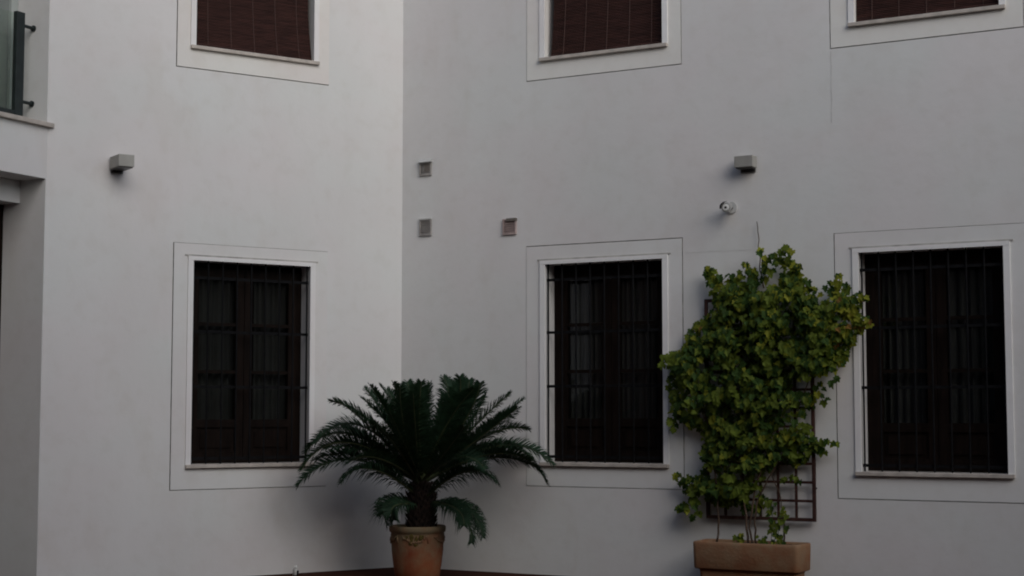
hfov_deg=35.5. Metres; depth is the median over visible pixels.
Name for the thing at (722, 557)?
planter box
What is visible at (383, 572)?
ground
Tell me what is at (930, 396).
window
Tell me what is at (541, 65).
window
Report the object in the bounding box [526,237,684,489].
window
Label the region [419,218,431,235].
wall vent
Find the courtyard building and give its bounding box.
[0,0,1023,575]
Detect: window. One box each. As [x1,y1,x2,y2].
[169,242,327,490]
[176,0,329,85]
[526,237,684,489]
[527,0,681,81]
[829,0,1023,48]
[834,223,1023,503]
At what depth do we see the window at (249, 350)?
16.09 m
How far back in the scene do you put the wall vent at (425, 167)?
16.89 m
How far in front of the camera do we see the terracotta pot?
15.38 m
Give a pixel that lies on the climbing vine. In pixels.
(818, 350)
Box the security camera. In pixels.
[719,201,736,212]
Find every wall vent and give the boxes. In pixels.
[417,158,432,175]
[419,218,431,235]
[502,218,516,234]
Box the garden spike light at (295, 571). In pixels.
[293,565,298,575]
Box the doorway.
[0,170,45,575]
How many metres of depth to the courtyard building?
15.47 m
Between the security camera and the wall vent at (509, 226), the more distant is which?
the wall vent at (509, 226)
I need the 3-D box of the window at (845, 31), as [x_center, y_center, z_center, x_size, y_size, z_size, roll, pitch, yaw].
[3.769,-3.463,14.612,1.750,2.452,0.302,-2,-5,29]
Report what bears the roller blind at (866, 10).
attached to the courtyard building
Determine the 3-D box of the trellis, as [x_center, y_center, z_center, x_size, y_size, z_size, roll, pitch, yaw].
[2.309,1.118,14.891,1.066,2.063,0.080,-2,-5,29]
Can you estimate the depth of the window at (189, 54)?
16.19 m
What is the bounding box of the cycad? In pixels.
[294,373,555,548]
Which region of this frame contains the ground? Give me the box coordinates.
[259,567,556,575]
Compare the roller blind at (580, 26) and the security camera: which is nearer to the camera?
the security camera
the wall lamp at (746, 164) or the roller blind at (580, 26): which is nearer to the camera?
the wall lamp at (746, 164)
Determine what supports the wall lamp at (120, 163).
attached to the courtyard building
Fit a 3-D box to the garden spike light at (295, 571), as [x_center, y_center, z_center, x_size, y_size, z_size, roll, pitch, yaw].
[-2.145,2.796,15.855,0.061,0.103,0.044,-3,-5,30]
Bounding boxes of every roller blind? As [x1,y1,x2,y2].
[196,0,311,59]
[551,0,661,55]
[856,0,998,21]
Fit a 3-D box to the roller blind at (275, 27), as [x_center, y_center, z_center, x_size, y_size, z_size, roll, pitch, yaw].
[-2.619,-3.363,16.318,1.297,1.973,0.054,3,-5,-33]
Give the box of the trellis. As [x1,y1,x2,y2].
[704,299,816,521]
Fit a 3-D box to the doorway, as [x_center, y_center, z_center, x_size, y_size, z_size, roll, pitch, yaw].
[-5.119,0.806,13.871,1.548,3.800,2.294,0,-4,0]
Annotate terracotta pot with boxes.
[389,524,445,575]
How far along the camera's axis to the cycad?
15.35 m
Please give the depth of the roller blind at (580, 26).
16.06 m
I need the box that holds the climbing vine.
[658,221,873,544]
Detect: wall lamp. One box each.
[110,154,133,173]
[734,155,756,172]
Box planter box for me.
[693,539,810,575]

